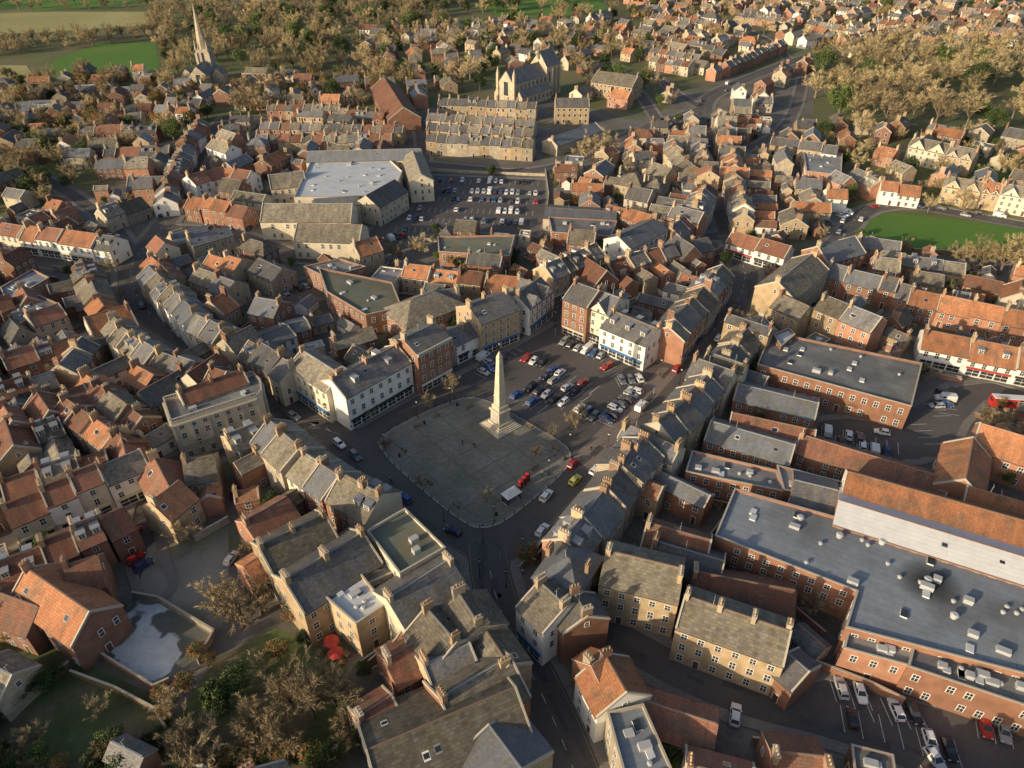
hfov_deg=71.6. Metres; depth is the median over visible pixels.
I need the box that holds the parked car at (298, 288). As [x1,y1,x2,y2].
[295,285,302,291]
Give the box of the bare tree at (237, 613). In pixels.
[204,570,270,635]
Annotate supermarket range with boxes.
[259,202,358,239]
[268,170,305,202]
[293,221,368,259]
[306,148,421,178]
[313,195,361,223]
[358,179,408,226]
[402,151,434,202]
[787,470,838,514]
[832,487,1023,587]
[841,468,1023,547]
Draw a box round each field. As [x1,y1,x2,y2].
[0,0,155,8]
[0,12,157,33]
[0,65,32,81]
[42,43,159,76]
[487,0,608,16]
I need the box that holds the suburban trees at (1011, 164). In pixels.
[817,110,1023,204]
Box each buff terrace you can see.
[598,540,685,637]
[669,584,793,695]
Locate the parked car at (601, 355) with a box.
[596,351,605,359]
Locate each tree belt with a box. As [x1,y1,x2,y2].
[0,0,156,11]
[0,18,159,53]
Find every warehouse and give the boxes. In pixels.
[651,530,726,600]
[689,561,796,623]
[702,416,796,468]
[729,381,819,428]
[729,411,816,446]
[789,428,947,495]
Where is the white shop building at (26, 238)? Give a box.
[18,218,41,256]
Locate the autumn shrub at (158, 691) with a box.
[150,682,164,701]
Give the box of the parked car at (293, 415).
[286,410,300,421]
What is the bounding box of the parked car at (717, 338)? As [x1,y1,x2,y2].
[714,334,720,341]
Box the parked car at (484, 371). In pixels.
[477,367,489,375]
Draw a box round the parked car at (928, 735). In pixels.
[920,727,938,751]
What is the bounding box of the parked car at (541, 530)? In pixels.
[534,523,549,537]
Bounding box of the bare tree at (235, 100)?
[223,89,249,114]
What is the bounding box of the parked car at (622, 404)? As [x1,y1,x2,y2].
[612,400,627,408]
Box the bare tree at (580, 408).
[576,401,590,417]
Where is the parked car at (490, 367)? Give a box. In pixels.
[483,363,495,372]
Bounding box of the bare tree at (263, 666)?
[243,651,277,680]
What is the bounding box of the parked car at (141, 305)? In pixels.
[138,302,145,308]
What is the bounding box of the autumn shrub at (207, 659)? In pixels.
[200,651,217,666]
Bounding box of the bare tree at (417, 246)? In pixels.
[404,232,427,257]
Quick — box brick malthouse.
[10,558,134,671]
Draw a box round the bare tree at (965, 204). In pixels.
[957,196,975,211]
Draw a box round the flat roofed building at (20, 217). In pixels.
[15,209,43,224]
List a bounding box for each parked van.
[386,233,395,240]
[475,350,490,360]
[487,176,492,182]
[487,186,491,193]
[496,207,501,213]
[508,206,513,213]
[519,218,524,224]
[580,342,592,354]
[634,400,648,412]
[823,424,832,437]
[841,208,853,214]
[869,442,880,453]
[934,392,957,401]
[993,210,1006,217]
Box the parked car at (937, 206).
[935,204,945,209]
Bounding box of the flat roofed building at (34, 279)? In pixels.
[0,269,51,300]
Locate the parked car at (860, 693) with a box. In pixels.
[852,680,868,704]
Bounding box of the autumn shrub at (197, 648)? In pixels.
[185,640,208,660]
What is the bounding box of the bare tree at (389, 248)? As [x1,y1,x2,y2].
[382,238,401,259]
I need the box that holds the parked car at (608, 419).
[598,413,614,423]
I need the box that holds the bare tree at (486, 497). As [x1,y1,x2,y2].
[477,486,494,502]
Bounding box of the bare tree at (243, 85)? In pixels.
[229,78,261,110]
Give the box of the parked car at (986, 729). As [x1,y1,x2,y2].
[978,717,993,739]
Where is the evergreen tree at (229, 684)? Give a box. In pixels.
[214,659,253,704]
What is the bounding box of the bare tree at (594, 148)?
[583,128,608,157]
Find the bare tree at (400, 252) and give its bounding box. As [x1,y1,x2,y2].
[390,244,404,261]
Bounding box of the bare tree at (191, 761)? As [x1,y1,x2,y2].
[161,720,227,767]
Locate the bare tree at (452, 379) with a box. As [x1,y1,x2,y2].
[440,371,460,391]
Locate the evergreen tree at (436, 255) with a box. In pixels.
[433,249,438,260]
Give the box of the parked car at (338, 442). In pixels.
[332,437,345,448]
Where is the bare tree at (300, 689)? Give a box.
[262,645,349,720]
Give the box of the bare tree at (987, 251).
[969,232,1004,269]
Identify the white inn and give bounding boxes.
[603,212,668,260]
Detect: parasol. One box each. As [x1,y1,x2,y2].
[323,634,338,647]
[327,646,342,660]
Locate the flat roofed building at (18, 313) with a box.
[0,295,56,324]
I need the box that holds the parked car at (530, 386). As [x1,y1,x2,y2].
[524,381,537,391]
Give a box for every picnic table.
[314,648,324,656]
[336,657,344,665]
[341,650,350,659]
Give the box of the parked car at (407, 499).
[401,491,412,504]
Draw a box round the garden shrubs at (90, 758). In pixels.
[0,713,192,767]
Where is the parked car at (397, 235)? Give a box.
[393,233,401,238]
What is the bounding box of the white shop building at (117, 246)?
[92,228,132,266]
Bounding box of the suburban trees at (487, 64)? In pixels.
[358,21,678,105]
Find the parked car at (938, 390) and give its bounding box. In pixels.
[934,388,951,393]
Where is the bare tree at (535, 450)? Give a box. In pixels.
[530,444,542,456]
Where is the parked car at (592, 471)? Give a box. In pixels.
[588,465,595,475]
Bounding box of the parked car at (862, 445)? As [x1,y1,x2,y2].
[858,441,866,449]
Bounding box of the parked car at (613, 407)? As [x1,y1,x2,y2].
[607,402,622,412]
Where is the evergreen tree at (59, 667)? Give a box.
[47,661,65,679]
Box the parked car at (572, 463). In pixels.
[566,457,579,469]
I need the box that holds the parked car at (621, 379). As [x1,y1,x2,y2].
[617,374,626,384]
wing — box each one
[7,342,27,350]
[7,388,28,407]
[17,440,43,472]
[29,333,48,343]
[41,383,59,393]
[42,436,74,460]
[46,278,75,308]
[53,330,75,340]
[62,295,79,316]
[74,301,87,322]
[89,331,113,361]
[90,348,130,385]
[135,422,177,457]
[164,253,193,269]
[176,266,193,284]
[179,196,202,213]
[181,341,211,359]
[197,484,225,517]
[230,444,269,489]
[282,488,307,515]
[535,248,558,267]
[617,268,638,297]
[634,261,658,294]
[636,292,673,319]
[638,479,667,518]
[649,203,682,219]
[651,260,675,289]
[653,463,714,527]
[655,195,688,204]
[660,212,667,220]
[662,282,686,301]
[664,199,686,205]
[666,138,686,152]
[666,260,691,283]
[668,126,684,135]
[668,132,686,138]
[669,191,691,199]
[677,172,696,182]
[677,270,697,285]
[689,258,706,276]
[731,113,747,123]
[737,124,756,137]
[737,127,750,142]
[737,135,744,145]
[741,157,759,163]
[743,163,770,169]
[744,163,771,180]
[745,154,758,157]
[745,363,770,385]
[746,180,770,189]
[747,188,776,202]
[748,189,773,194]
[749,197,777,217]
[752,215,776,234]
[753,205,774,219]
[845,295,866,308]
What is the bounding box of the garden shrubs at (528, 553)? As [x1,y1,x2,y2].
[0,113,1023,767]
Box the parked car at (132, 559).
[124,550,144,566]
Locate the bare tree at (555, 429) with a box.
[545,422,557,435]
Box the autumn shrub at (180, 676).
[170,670,195,694]
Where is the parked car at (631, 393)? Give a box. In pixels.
[623,389,638,398]
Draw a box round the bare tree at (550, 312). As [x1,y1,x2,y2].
[546,304,554,316]
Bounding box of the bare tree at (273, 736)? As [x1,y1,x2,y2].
[248,701,307,760]
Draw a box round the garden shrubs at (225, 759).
[212,736,321,767]
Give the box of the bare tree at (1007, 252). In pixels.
[986,232,1023,274]
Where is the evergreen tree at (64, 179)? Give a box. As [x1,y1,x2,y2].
[56,173,71,189]
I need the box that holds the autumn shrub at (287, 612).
[279,602,295,622]
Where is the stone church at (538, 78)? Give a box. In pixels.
[494,43,560,102]
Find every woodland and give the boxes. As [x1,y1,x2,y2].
[0,100,94,202]
[143,0,452,81]
[391,0,638,54]
[802,22,1023,137]
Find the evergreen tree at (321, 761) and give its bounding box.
[301,739,335,767]
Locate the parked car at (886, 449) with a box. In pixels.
[882,445,891,457]
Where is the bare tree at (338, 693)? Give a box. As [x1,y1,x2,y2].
[301,654,365,710]
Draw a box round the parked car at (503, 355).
[494,352,506,359]
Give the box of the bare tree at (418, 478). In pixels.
[412,472,429,485]
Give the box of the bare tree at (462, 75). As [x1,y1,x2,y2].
[453,63,468,87]
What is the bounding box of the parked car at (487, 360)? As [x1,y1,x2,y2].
[481,358,494,364]
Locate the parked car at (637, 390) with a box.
[627,386,643,394]
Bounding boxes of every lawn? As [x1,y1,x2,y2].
[0,641,66,668]
[0,660,184,767]
[176,627,360,767]
[917,163,1011,182]
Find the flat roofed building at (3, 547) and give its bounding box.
[0,542,10,555]
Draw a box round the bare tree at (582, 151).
[570,140,591,155]
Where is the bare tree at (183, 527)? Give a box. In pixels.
[162,515,201,545]
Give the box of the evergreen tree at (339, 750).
[326,734,348,763]
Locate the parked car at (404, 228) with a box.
[402,225,407,231]
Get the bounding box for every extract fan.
[797,514,804,520]
[836,531,843,538]
[878,538,886,545]
[924,575,932,582]
[950,611,959,619]
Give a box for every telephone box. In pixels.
[518,479,522,489]
[522,475,526,485]
[525,472,529,482]
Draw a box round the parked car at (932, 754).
[922,745,946,767]
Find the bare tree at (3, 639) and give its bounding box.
[0,633,10,641]
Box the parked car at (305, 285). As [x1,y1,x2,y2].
[301,283,309,288]
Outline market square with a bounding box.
[377,397,570,527]
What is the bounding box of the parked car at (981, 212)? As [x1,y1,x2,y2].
[975,210,985,214]
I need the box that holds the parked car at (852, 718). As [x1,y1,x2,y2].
[845,706,859,730]
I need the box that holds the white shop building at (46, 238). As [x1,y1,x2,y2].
[34,221,63,259]
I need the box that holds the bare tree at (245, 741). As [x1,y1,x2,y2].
[225,716,260,754]
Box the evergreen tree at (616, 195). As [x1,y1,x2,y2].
[613,191,621,201]
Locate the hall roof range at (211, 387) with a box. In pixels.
[175,363,249,408]
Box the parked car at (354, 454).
[348,448,362,461]
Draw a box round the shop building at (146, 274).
[136,262,163,304]
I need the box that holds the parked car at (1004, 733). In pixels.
[997,724,1012,744]
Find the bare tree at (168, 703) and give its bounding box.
[140,683,182,721]
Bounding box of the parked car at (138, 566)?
[131,557,153,572]
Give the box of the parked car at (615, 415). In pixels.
[604,410,619,419]
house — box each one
[0,77,15,88]
[0,82,10,95]
[0,97,19,118]
[0,112,13,124]
[0,122,11,136]
[0,129,24,155]
[0,167,27,197]
[0,216,23,249]
[0,242,11,253]
[0,246,40,283]
[0,294,16,327]
[0,309,37,346]
[0,343,45,377]
[0,372,31,402]
[0,396,30,427]
[0,413,42,476]
[0,468,38,503]
[0,491,58,545]
[0,496,9,532]
[0,542,44,587]
[0,585,49,655]
[1,187,39,208]
[8,101,29,113]
[12,280,43,307]
[14,134,45,159]
[21,112,40,122]
[22,119,50,132]
[22,302,73,340]
[22,384,59,421]
[23,210,51,225]
[25,370,61,390]
[26,84,50,100]
[27,72,55,86]
[28,99,58,112]
[28,414,67,446]
[32,338,54,371]
[32,451,79,483]
[35,125,64,142]
[35,475,84,529]
[35,526,83,563]
[43,194,72,214]
[44,100,64,125]
[47,334,80,360]
[48,216,80,230]
[49,202,81,222]
[50,348,95,389]
[52,86,72,101]
[54,390,95,446]
[56,68,76,85]
[56,133,77,148]
[57,101,89,110]
[57,144,95,169]
[59,552,117,600]
[60,100,76,116]
[60,383,87,397]
[61,336,106,366]
[63,458,116,514]
[66,403,106,454]
[66,510,118,566]
[70,261,106,284]
[71,105,90,126]
[71,258,98,272]
[73,270,108,300]
[74,364,114,389]
[74,448,109,467]
[77,123,94,138]
[79,61,97,83]
[79,85,100,101]
[79,274,114,306]
[81,409,134,453]
[83,300,139,337]
[84,291,120,315]
[85,375,128,403]
[86,133,123,158]
[90,74,118,86]
[93,120,123,141]
[94,154,125,179]
[94,202,128,232]
[94,506,146,561]
[95,382,146,422]
[95,448,147,507]
[96,99,114,114]
[96,109,119,123]
[100,310,139,338]
[101,425,149,459]
[102,143,116,158]
[106,318,148,358]
[107,85,130,104]
[109,424,148,461]
[110,62,130,81]
[114,99,122,120]
[114,196,152,225]
[115,142,138,157]
[119,328,155,359]
[120,102,135,116]
[120,401,162,434]
[121,121,133,143]
[122,154,157,178]
[123,108,146,125]
[123,357,167,396]
[125,175,163,195]
[129,332,173,364]
[130,60,147,81]
[130,84,146,97]
[130,172,156,205]
[131,121,163,142]
[132,132,154,145]
[133,87,154,105]
[135,361,185,422]
[136,100,153,118]
[137,448,196,499]
[138,141,154,157]
[139,250,171,270]
[139,479,206,543]
[145,235,181,258]
[148,344,185,373]
[151,146,170,174]
[152,186,180,216]
[153,82,171,96]
[153,100,175,119]
[154,178,180,198]
[154,257,187,286]
[155,142,173,158]
[156,172,183,198]
[160,165,184,195]
[162,88,176,102]
[163,94,179,108]
[163,153,190,174]
[164,348,204,375]
[165,161,185,176]
[166,225,208,254]
[171,147,194,171]
[173,76,194,89]
[174,101,195,125]
[174,129,200,156]
[174,139,197,167]
[174,151,192,173]
[175,96,187,107]
[176,81,193,97]
[178,135,197,160]
[180,345,231,387]
[180,452,225,502]
[182,170,215,197]
[183,124,204,152]
[183,191,203,222]
[184,224,237,261]
[187,96,206,115]
[187,261,222,299]
[190,115,210,137]
[191,124,206,146]
[192,119,209,141]
[193,88,214,104]
[198,79,215,92]
[199,193,214,223]
[200,166,223,194]
[201,248,222,271]
[202,359,236,381]
[203,285,243,327]
[205,134,242,161]
[207,269,251,306]
[209,193,238,225]
[213,84,235,106]
[215,125,244,146]
[216,249,253,283]
[217,177,251,200]
[220,120,243,136]
[220,419,259,464]
[222,162,232,177]
[225,153,255,170]
[225,198,259,230]
[228,111,255,130]
[229,83,243,94]
[230,163,262,192]
[230,189,272,214]
[233,87,251,110]
[234,552,273,601]
[235,495,300,551]
[237,232,281,264]
[237,759,289,767]
[241,73,256,88]
[244,67,271,83]
[246,132,271,161]
[247,257,297,297]
[247,290,294,331]
[250,505,338,606]
[254,150,291,177]
[255,94,277,110]
[255,130,267,139]
[259,116,269,133]
[263,84,280,97]
[264,72,285,90]
[266,99,277,120]
[268,130,278,152]
[269,116,280,133]
[271,523,383,645]
[275,100,285,121]
[277,130,289,151]
[278,316,312,345]
[279,66,300,82]
[279,116,289,132]
[283,90,306,103]
[284,101,293,121]
[288,118,300,133]
[288,130,301,154]
[289,87,300,93]
[292,98,303,121]
[293,70,314,85]
[296,108,326,122]
[297,140,318,165]
[299,117,310,133]
[301,131,312,146]
[302,100,312,110]
[305,80,323,98]
[309,118,321,133]
[312,100,320,110]
[312,130,323,150]
[318,91,343,107]
[320,101,329,118]
[320,120,330,133]
[323,128,335,149]
[326,140,351,149]
[327,110,356,123]
[328,325,378,364]
[329,99,338,113]
[330,119,341,133]
[333,71,359,91]
[335,130,346,144]
[337,103,347,114]
[341,120,351,133]
[342,86,362,104]
[343,343,372,366]
[346,104,356,116]
[346,130,357,147]
[347,684,397,730]
[348,236,384,273]
[351,120,361,133]
[351,137,372,149]
[354,105,365,123]
[357,129,367,140]
[359,24,378,35]
[360,37,377,49]
[361,119,371,133]
[363,106,374,123]
[364,75,378,91]
[365,32,376,40]
[367,55,377,70]
[368,129,378,147]
[369,28,388,40]
[371,120,382,133]
[372,107,386,123]
[373,135,393,148]
[374,637,422,697]
[375,42,398,59]
[379,75,394,82]
[379,129,393,148]
[382,35,395,44]
[382,48,394,62]
[382,119,393,133]
[389,18,400,34]
[389,56,399,73]
[392,630,403,641]
[393,121,406,144]
[399,24,410,38]
[401,30,413,42]
[401,257,436,293]
[402,597,474,659]
[405,43,421,62]
[405,77,427,93]
[408,80,423,96]
[409,84,428,108]
[411,61,425,78]
[412,21,422,34]
[412,44,422,56]
[414,28,432,44]
[414,641,477,685]
[416,34,436,50]
[420,26,436,38]
[420,283,462,301]
[426,109,436,125]
[426,118,437,136]
[426,128,436,154]
[428,263,457,287]
[429,44,443,61]
[433,74,454,88]
[434,20,449,35]
[435,109,445,123]
[435,129,447,155]
[436,40,447,47]
[437,93,448,112]
[437,120,448,133]
[439,73,457,94]
[440,581,508,642]
[443,53,458,68]
[444,34,456,48]
[444,50,458,62]
[444,111,455,123]
[445,61,459,79]
[446,43,458,51]
[446,130,457,156]
[447,28,461,39]
[447,120,458,133]
[448,93,457,113]
[449,17,462,30]
[453,215,479,235]
[455,110,465,123]
[456,264,485,296]
[457,95,467,113]
[457,131,468,156]
[458,120,468,134]
[464,111,474,124]
[465,27,477,39]
[465,37,480,51]
[465,246,504,274]
[467,96,476,114]
[467,121,479,135]
[467,131,479,157]
[468,47,481,62]
[470,15,481,29]
[471,21,484,33]
[472,53,484,65]
[472,618,533,690]
[474,111,484,125]
[475,31,489,47]
[476,96,486,115]
[479,120,489,135]
[479,133,490,158]
[483,270,523,294]
[484,111,495,125]
[486,40,504,56]
[486,96,496,115]
[487,16,499,28]
[489,121,500,136]
[489,133,501,159]
[490,18,502,34]
[493,43,510,62]
[494,112,505,125]
[495,35,510,45]
[495,95,506,116]
[497,25,509,36]
[499,13,511,26]
[499,27,518,36]
[500,122,511,137]
[500,132,511,159]
[504,20,518,26]
[504,113,514,126]
[505,55,522,69]
[506,97,515,116]
[507,22,519,35]
[508,39,524,55]
[511,124,523,137]
[511,134,522,160]
[514,113,524,127]
[515,97,525,117]
[516,44,534,61]
[520,28,534,39]
[521,20,535,29]
[521,134,535,161]
[522,125,534,139]
[524,115,536,135]
[525,50,537,64]
[526,98,537,118]
[527,16,540,25]
[531,30,548,43]
[533,36,553,49]
[534,24,549,33]
[539,13,555,27]
[540,41,554,50]
[542,122,602,155]
[548,46,562,60]
[554,93,589,123]
[554,159,577,185]
[557,15,574,28]
[557,582,610,663]
[560,53,578,70]
[562,42,578,55]
[564,20,574,32]
[564,29,576,44]
[566,223,596,250]
[569,23,584,37]
[569,84,592,100]
[570,178,603,205]
[571,9,584,23]
[571,646,614,689]
[574,645,652,742]
[576,47,593,60]
[576,58,593,73]
[578,36,591,48]
[578,185,600,207]
[578,252,618,292]
[581,21,598,37]
[583,159,614,182]
[585,12,598,21]
[585,62,605,77]
[586,16,600,31]
[586,69,598,85]
[589,40,609,56]
[594,145,619,164]
[597,8,612,20]
[599,16,612,28]
[599,254,633,277]
[603,30,620,42]
[604,199,625,229]
[607,86,633,109]
[612,22,629,32]
[612,165,651,201]
[615,30,629,46]
[617,249,651,278]
[618,18,632,30]
[619,204,651,229]
[620,44,637,61]
[623,181,655,212]
[624,131,641,152]
[625,33,636,48]
[628,125,654,146]
[629,146,653,171]
[630,0,645,7]
[631,4,647,17]
[631,26,650,38]
[635,36,656,49]
[638,23,655,33]
[640,512,712,553]
[642,8,658,18]
[642,17,657,29]
[642,43,652,60]
[643,245,666,271]
[644,157,677,187]
[644,173,670,202]
[647,2,660,13]
[649,52,659,69]
[650,11,658,19]
[650,45,660,57]
[650,116,668,136]
[651,29,659,40]
[651,238,680,265]
[656,12,664,25]
[656,32,667,46]
[656,54,667,72]
[658,29,672,35]
[658,45,668,57]
[661,0,675,10]
[661,7,675,14]
[661,22,681,36]
[661,83,676,103]
[662,13,670,25]
[662,138,683,158]
[662,141,686,165]
[664,34,675,48]
[664,56,674,73]
[664,231,702,268]
[665,46,676,57]
[665,220,691,240]
[666,213,695,237]
[667,38,690,51]
[667,200,706,237]
[668,149,693,171]
[669,14,677,25]
[671,56,682,74]
[673,3,689,14]
[674,0,689,6]
[674,49,684,59]
[675,14,684,25]
[676,18,691,31]
[676,21,688,32]
[676,154,698,176]
[678,5,688,13]
[679,58,694,76]
[680,744,755,767]
[681,50,692,60]
[682,29,697,38]
[682,37,689,43]
[682,110,699,124]
[683,121,698,134]
[683,198,710,233]
[684,191,713,227]
[685,132,707,154]
[686,0,695,5]
[686,33,705,40]
[686,122,706,137]
[686,132,702,137]
[687,186,716,221]
[688,15,696,30]
[688,36,697,48]
[688,47,701,53]
[688,234,715,269]
[689,49,704,60]
[689,141,709,159]
[690,55,710,74]
[690,183,718,213]
[691,148,712,160]
[692,25,704,34]
[692,154,713,161]
[693,157,718,171]
[694,9,706,16]
[694,16,704,28]
[694,38,706,52]
[696,164,719,189]
[697,29,711,42]
[700,1,714,11]
[701,10,720,22]
[701,18,711,31]
[701,41,714,56]
[705,62,722,81]
[707,5,719,14]
[709,19,724,34]
[709,45,729,62]
[709,108,721,126]
[711,33,730,47]
[711,39,724,44]
[711,110,730,130]
[713,112,736,131]
[713,123,737,144]
[713,130,741,155]
[714,1,723,12]
[716,142,745,161]
[717,42,727,48]
[717,161,749,188]
[718,119,735,126]
[718,138,736,146]
[719,128,735,135]
[719,147,740,164]
[719,152,743,166]
[721,59,736,76]
[722,168,745,191]
[723,18,737,31]
[723,56,740,73]
[723,158,743,166]
[723,176,747,198]
[724,184,748,209]
[726,189,748,215]
[728,3,742,13]
[728,34,735,46]
[728,193,754,220]
[728,207,754,232]
[729,94,752,114]
[730,82,746,99]
[732,106,751,121]
[733,23,752,35]
[733,28,747,42]
[734,54,745,71]
[735,10,743,23]
[736,0,745,9]
[738,0,750,6]
[738,32,760,48]
[738,40,752,52]
[741,11,749,23]
[741,53,750,69]
[743,8,754,12]
[744,51,753,67]
[747,11,755,24]
[747,47,762,64]
[748,50,758,66]
[749,1,763,8]
[749,248,829,318]
[750,9,763,14]
[752,87,769,105]
[752,93,772,112]
[753,11,762,25]
[753,77,774,92]
[756,44,767,62]
[756,731,834,767]
[760,3,773,14]
[760,12,769,25]
[762,45,770,60]
[764,0,781,10]
[764,43,776,58]
[767,13,775,24]
[767,287,812,337]
[768,133,803,158]
[768,646,821,710]
[769,8,780,14]
[769,19,780,30]
[771,41,779,56]
[771,150,793,179]
[772,66,791,87]
[773,59,793,76]
[774,14,781,22]
[774,38,785,54]
[774,146,793,158]
[775,29,789,39]
[777,201,808,239]
[778,20,791,30]
[779,0,788,10]
[779,38,787,52]
[779,127,798,138]
[780,14,789,23]
[782,8,795,16]
[784,28,806,45]
[787,0,796,8]
[789,15,797,29]
[789,196,831,223]
[790,0,801,8]
[791,3,802,11]
[792,9,805,17]
[792,173,822,200]
[793,120,813,135]
[794,13,806,24]
[794,52,813,74]
[794,134,823,165]
[796,33,817,48]
[797,188,823,201]
[800,0,815,7]
[801,234,866,270]
[803,127,820,141]
[804,17,814,31]
[806,292,848,342]
[807,15,823,21]
[809,5,827,18]
[810,18,821,30]
[810,33,827,44]
[811,24,829,34]
[817,11,831,22]
[818,20,827,27]
[819,1,832,14]
[821,140,838,156]
[822,183,848,211]
[823,257,848,297]
[824,31,837,43]
[824,169,855,199]
[825,20,834,32]
[828,14,845,24]
[828,113,847,133]
[830,21,840,32]
[831,0,846,4]
[831,297,886,351]
[832,3,845,13]
[835,0,851,7]
[835,127,856,154]
[836,6,850,15]
[836,23,846,36]
[837,33,851,45]
[839,264,882,305]
[841,42,862,57]
[843,12,856,25]
[843,23,854,34]
[844,10,859,20]
[846,18,863,27]
[847,162,869,194]
[848,0,861,8]
[848,7,861,18]
[851,25,860,33]
[851,32,861,42]
[852,109,874,134]
[855,171,883,200]
[857,31,865,42]
[857,231,901,261]
[860,5,871,17]
[864,20,877,30]
[865,0,880,12]
[866,250,902,276]
[870,121,891,144]
[870,140,900,167]
[871,16,880,25]
[872,13,884,20]
[873,268,899,309]
[876,176,898,205]
[877,27,885,38]
[878,16,887,29]
[878,250,906,276]
[882,306,914,332]
[884,159,916,183]
[885,18,894,28]
[886,10,902,19]
[887,111,912,139]
[889,276,926,309]
[891,0,908,11]
[892,18,902,27]
[893,178,921,208]
[894,7,909,19]
[901,252,942,278]
[903,36,918,49]
[904,12,922,23]
[905,282,941,325]
[908,264,944,293]
[909,0,924,7]
[909,22,916,37]
[913,5,929,14]
[913,30,930,37]
[917,1,931,12]
[918,9,930,22]
[918,33,939,48]
[920,129,935,140]
[921,22,931,30]
[924,0,937,6]
[925,118,957,133]
[928,18,944,31]
[928,163,961,187]
[929,24,941,36]
[930,3,938,14]
[931,288,972,331]
[931,436,991,499]
[932,122,966,145]
[934,9,952,21]
[941,7,955,15]
[941,260,966,284]
[943,0,959,9]
[943,17,952,31]
[948,19,959,33]
[955,15,966,21]
[956,19,969,32]
[957,26,974,35]
[958,4,974,13]
[959,33,972,49]
[959,485,1023,517]
[960,4,977,16]
[960,274,1004,300]
[961,7,982,17]
[963,293,1004,338]
[966,29,982,41]
[967,11,986,21]
[968,123,994,142]
[969,422,1023,490]
[973,166,997,181]
[974,0,987,7]
[974,22,984,29]
[976,1,994,10]
[982,6,1001,17]
[983,22,992,37]
[987,11,1006,25]
[987,24,1001,38]
[987,34,1003,48]
[988,18,1000,26]
[988,147,1013,172]
[994,278,1023,309]
[995,1,1009,14]
[996,299,1023,341]
[997,25,1009,35]
[999,0,1014,4]
[1000,121,1023,149]
[1001,19,1018,28]
[1007,7,1023,20]
[1007,168,1023,185]
[1007,258,1023,282]
[1008,33,1023,46]
[1009,1,1021,10]
[1011,12,1023,22]
[1015,18,1023,26]
[1015,144,1023,163]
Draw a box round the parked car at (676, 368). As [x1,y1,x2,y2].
[671,364,682,373]
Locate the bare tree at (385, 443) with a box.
[376,435,393,449]
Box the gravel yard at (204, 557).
[141,526,228,633]
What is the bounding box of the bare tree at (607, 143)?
[596,127,621,147]
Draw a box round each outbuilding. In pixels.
[6,202,27,222]
[83,220,107,233]
[93,185,111,201]
[102,733,164,767]
[108,188,124,202]
[171,227,188,232]
[191,764,208,767]
[196,255,206,263]
[208,157,223,168]
[232,484,262,517]
[235,142,247,153]
[255,151,269,161]
[283,147,293,156]
[290,158,306,173]
[293,294,318,315]
[309,312,334,334]
[317,253,333,262]
[328,351,344,366]
[336,312,360,332]
[394,259,403,267]
[423,282,447,291]
[438,227,452,235]
[461,292,479,302]
[490,227,509,234]
[508,263,532,279]
[526,242,548,264]
[539,238,553,251]
[553,188,563,199]
[553,190,565,204]
[561,177,570,189]
[578,176,593,182]
[597,157,615,165]
[602,195,613,207]
[603,176,614,195]
[621,151,630,164]
[622,156,635,173]
[630,306,652,321]
[644,686,718,759]
[652,151,657,162]
[664,116,672,124]
[666,188,680,196]
[671,180,680,189]
[680,179,696,194]
[748,118,761,130]
[751,109,758,118]
[758,143,769,159]
[760,158,770,164]
[761,121,770,132]
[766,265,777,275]
[770,229,787,243]
[773,175,792,189]
[779,182,792,200]
[782,193,794,208]
[788,622,832,661]
[802,118,816,127]
[810,220,824,237]
[878,326,912,354]
[878,342,902,357]
[921,244,937,257]
[950,285,970,298]
[955,258,970,270]
[955,326,972,337]
[964,290,985,301]
[980,265,996,279]
[986,336,1001,343]
[995,422,1014,431]
[1005,339,1022,346]
[1014,401,1023,419]
[1015,421,1023,434]
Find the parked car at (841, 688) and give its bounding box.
[833,676,849,699]
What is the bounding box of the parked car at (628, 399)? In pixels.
[618,395,634,403]
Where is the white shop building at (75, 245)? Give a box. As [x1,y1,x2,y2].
[56,224,104,263]
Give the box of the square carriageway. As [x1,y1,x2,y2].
[574,367,679,469]
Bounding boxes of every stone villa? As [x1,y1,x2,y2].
[903,132,953,169]
[938,171,985,208]
[942,140,980,176]
[975,175,1004,211]
[993,179,1023,216]
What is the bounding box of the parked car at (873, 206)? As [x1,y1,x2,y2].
[870,204,880,208]
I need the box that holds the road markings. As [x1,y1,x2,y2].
[10,49,1022,767]
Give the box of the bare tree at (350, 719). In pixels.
[328,691,363,750]
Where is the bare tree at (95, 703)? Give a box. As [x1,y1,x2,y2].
[81,687,114,723]
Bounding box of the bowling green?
[864,213,1023,251]
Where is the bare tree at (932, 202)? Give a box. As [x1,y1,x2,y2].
[922,192,943,211]
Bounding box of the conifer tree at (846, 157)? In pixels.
[842,149,850,166]
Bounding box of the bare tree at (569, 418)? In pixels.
[561,408,579,428]
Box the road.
[0,20,1023,767]
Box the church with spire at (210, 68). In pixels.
[181,3,228,87]
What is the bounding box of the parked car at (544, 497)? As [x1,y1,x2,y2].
[538,489,553,502]
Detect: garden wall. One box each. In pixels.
[46,275,59,281]
[52,195,66,200]
[52,265,70,271]
[360,638,393,662]
[367,654,376,667]
[399,292,414,297]
[412,237,436,241]
[519,535,544,569]
[519,551,535,566]
[537,548,541,559]
[710,519,720,533]
[713,499,727,507]
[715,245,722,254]
[796,607,825,635]
[910,323,916,329]
[939,374,962,382]
[974,412,1014,425]
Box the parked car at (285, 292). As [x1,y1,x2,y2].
[283,289,289,295]
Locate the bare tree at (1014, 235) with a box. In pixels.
[1004,233,1023,270]
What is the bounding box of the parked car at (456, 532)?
[443,525,462,537]
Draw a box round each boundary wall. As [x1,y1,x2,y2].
[38,660,71,691]
[100,652,170,689]
[131,591,215,664]
[194,516,229,541]
[430,169,544,175]
[545,168,548,203]
[817,660,905,703]
[869,235,1013,255]
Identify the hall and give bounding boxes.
[162,371,270,457]
[355,676,532,767]
[370,77,421,131]
[383,287,463,335]
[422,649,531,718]
[591,68,642,100]

